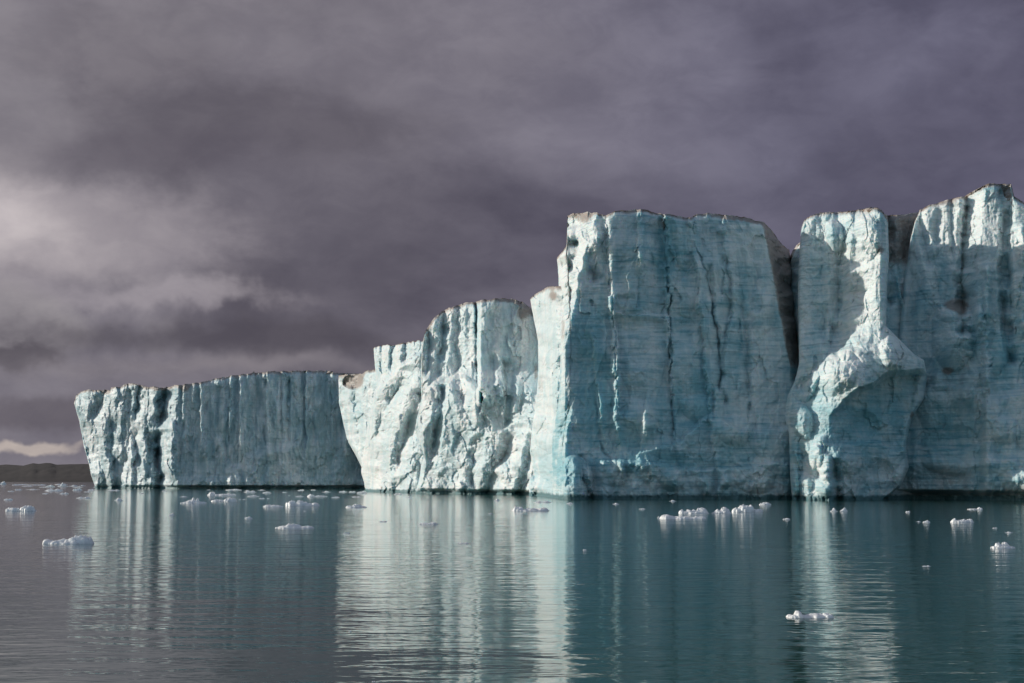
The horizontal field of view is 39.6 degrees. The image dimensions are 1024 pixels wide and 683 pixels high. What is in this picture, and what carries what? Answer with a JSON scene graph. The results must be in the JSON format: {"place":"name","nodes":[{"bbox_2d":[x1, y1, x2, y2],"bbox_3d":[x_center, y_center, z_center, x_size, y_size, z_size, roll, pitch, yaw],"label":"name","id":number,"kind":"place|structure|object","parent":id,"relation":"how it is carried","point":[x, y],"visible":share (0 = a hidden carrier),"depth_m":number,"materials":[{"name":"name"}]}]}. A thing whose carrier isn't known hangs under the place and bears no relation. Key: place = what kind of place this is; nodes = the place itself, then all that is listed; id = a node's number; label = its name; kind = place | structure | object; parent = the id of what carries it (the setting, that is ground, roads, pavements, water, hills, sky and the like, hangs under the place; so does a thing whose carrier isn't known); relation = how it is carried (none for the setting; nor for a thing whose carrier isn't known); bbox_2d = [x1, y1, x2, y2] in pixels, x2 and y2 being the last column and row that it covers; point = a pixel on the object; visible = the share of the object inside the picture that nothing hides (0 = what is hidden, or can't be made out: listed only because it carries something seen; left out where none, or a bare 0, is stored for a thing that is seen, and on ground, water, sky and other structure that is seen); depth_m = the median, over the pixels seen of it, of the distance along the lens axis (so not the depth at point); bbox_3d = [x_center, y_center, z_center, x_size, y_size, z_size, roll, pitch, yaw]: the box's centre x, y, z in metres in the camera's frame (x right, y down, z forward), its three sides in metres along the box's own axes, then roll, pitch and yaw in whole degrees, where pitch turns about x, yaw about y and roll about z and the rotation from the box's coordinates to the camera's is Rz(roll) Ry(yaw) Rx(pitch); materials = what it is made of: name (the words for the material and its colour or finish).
{"place":"outdoors","nodes":[
{"label":"outdoors","id":0,"kind":"place"},
{"bbox_2d":[0,464,21,466],"bbox_3d":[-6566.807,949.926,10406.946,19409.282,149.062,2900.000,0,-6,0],"label":"hills","id":1,"kind":"structure","parent":0,"point":[5,465],"depth_m":11220.30,"materials":[{"name":"grey"}]},
{"bbox_2d":[0,463,92,481],"bbox_3d":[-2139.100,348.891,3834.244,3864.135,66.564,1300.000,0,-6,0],"label":"hills","id":2,"kind":"structure","parent":0,"point":[43,472],"depth_m":3503.22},
{"bbox_2d":[0,482,1023,682],"bbox_3d":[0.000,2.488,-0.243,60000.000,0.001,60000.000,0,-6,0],"label":"water","id":3,"kind":"structure","parent":0,"point":[145,587],"depth_m":32.77,"materials":[{"name":"teal liquid"}]},
{"bbox_2d":[5,505,36,510],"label":"ice floe","id":4,"kind":"object","parent":3,"relation":"on","point":[27,508],"visible":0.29,"depth_m":117.36,"materials":[{"name":"white ice"}]},
{"bbox_2d":[43,535,93,543],"bbox_3d":[-17.684,8.115,56.732,2.052,0.808,1.295,0,-6,0],"label":"ice floe","id":5,"kind":"object","parent":3,"relation":"on","point":[81,539],"visible":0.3,"depth_m":56.44,"materials":[{"name":"white ice"}]},
{"bbox_2d":[182,498,206,503],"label":"ice floe","id":6,"kind":"object","parent":3,"relation":"on","point":[194,501],"visible":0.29,"depth_m":155.59,"materials":[{"name":"white ice"}]},
{"bbox_2d":[74,370,364,488],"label":"ice cliff","id":7,"kind":"structure","parent":3,"relation":"in","point":[274,430],"depth_m":425.00,"materials":[{"name":"white ice"}]},
{"bbox_2d":[208,492,235,495],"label":"ice floe","id":8,"kind":"object","parent":3,"relation":"on","point":[213,493],"visible":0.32,"depth_m":238.74,"materials":[{"name":"white ice"}]},
{"bbox_2d":[212,497,236,501],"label":"ice floe","id":9,"kind":"object","parent":3,"relation":"on","point":[230,499],"visible":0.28,"depth_m":170.34,"materials":[{"name":"white ice"}]},
{"bbox_2d":[263,505,282,506],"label":"ice floe","id":10,"kind":"object","parent":3,"relation":"on","point":[272,506],"visible":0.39,"depth_m":134.94,"materials":[{"name":"white ice"}]},
{"bbox_2d":[275,523,313,528],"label":"ice floe","id":11,"kind":"object","parent":3,"relation":"on","point":[291,526],"visible":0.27,"depth_m":74.62,"materials":[{"name":"white ice"}]},
{"bbox_2d":[286,500,319,505],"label":"ice floe","id":12,"kind":"object","parent":3,"relation":"on","point":[297,503],"visible":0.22,"depth_m":140.43,"materials":[{"name":"white ice"}]},
{"bbox_2d":[307,494,326,496],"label":"ice floe","id":13,"kind":"object","parent":3,"relation":"on","point":[309,495],"visible":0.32,"depth_m":219.37,"materials":[{"name":"white ice"}]},
{"bbox_2d":[346,504,365,507],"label":"ice floe","id":14,"kind":"object","parent":3,"relation":"on","point":[355,506],"visible":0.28,"depth_m":132.51,"materials":[{"name":"white ice"}]},
{"bbox_2d":[338,370,376,490],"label":"ice pillar","id":15,"kind":"structure","parent":3,"relation":"on","point":[356,393],"depth_m":363.79,"materials":[{"name":"white ice"}]},
{"bbox_2d":[361,340,423,492],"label":"ice cliff","id":16,"kind":"structure","parent":3,"relation":"in","point":[392,458],"depth_m":297.51,"materials":[{"name":"white ice"}]},
{"bbox_2d":[415,298,538,494],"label":"ice block","id":17,"kind":"structure","parent":3,"relation":"on","point":[479,383],"depth_m":257.47,"materials":[{"name":"white ice"}]},
{"bbox_2d":[511,506,548,510],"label":"ice floe","id":18,"kind":"object","parent":3,"relation":"on","point":[516,508],"visible":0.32,"depth_m":117.40,"materials":[{"name":"white ice"}]},
{"bbox_2d":[529,286,562,497],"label":"ice fin","id":19,"kind":"object","parent":3,"relation":"on","point":[546,304],"visible":0.59,"depth_m":219.61,"materials":[{"name":"white ice"}]},
{"bbox_2d":[552,209,798,499],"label":"ice tower","id":20,"kind":"structure","parent":3,"relation":"on","point":[679,362],"depth_m":192.15,"materials":[{"name":"blue ice"}]},
{"bbox_2d":[659,514,705,518],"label":"ice floe","id":21,"kind":"object","parent":3,"relation":"on","point":[666,516],"visible":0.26,"depth_m":93.09,"materials":[{"name":"white ice"}]},
{"bbox_2d":[679,507,707,513],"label":"ice floe","id":22,"kind":"object","parent":3,"relation":"on","point":[702,510],"visible":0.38,"depth_m":108.47,"materials":[{"name":"white ice"}]},
{"bbox_2d":[712,507,730,513],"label":"ice floe","id":23,"kind":"object","parent":3,"relation":"on","point":[724,510],"visible":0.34,"depth_m":108.41,"materials":[{"name":"white ice"}]},
{"bbox_2d":[732,504,762,511],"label":"ice floe","id":24,"kind":"object","parent":3,"relation":"on","point":[744,508],"visible":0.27,"depth_m":113.61,"materials":[{"name":"white ice"}]},
{"bbox_2d":[790,243,799,357],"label":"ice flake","id":25,"kind":"object","parent":3,"relation":"on","point":[794,260],"visible":0.11,"depth_m":200.30,"materials":[{"name":"grey ice"}]},
{"bbox_2d":[786,610,833,617],"bbox_3d":[5.470,5.108,26.119,0.900,0.316,0.638,0,-6,0],"label":"ice floe","id":26,"kind":"object","parent":3,"relation":"on","point":[797,614],"visible":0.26,"depth_m":26.00,"materials":[{"name":"white ice"}]},
{"bbox_2d":[785,207,926,500],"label":"ice tower","id":27,"kind":"structure","parent":3,"relation":"on","point":[855,397],"depth_m":182.52,"materials":[{"name":"white ice"}]},
{"bbox_2d":[885,212,917,498],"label":"ice chunk","id":28,"kind":"object","parent":3,"relation":"on","point":[900,228],"visible":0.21,"depth_m":193.11,"materials":[{"name":"grey ice"}]},
{"bbox_2d":[897,183,1023,500],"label":"ice wall","id":29,"kind":"structure","parent":3,"relation":"on","point":[961,333],"depth_m":184.33,"materials":[{"name":"blue ice"}]},
{"bbox_2d":[950,518,972,522],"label":"ice floe","id":30,"kind":"object","parent":3,"relation":"on","point":[962,521],"visible":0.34,"depth_m":85.17,"materials":[{"name":"white ice"}]},
{"bbox_2d":[990,542,1014,548],"bbox_3d":[18.196,7.734,52.763,0.920,0.612,0.640,0,-6,0],"label":"ice floe","id":31,"kind":"object","parent":3,"relation":"on","point":[1003,545],"visible":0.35,"depth_m":52.63,"materials":[{"name":"white ice"}]},
{"bbox_2d":[0,0,1023,465],"label":"sky","id":32,"kind":"structure","parent":0,"point":[192,191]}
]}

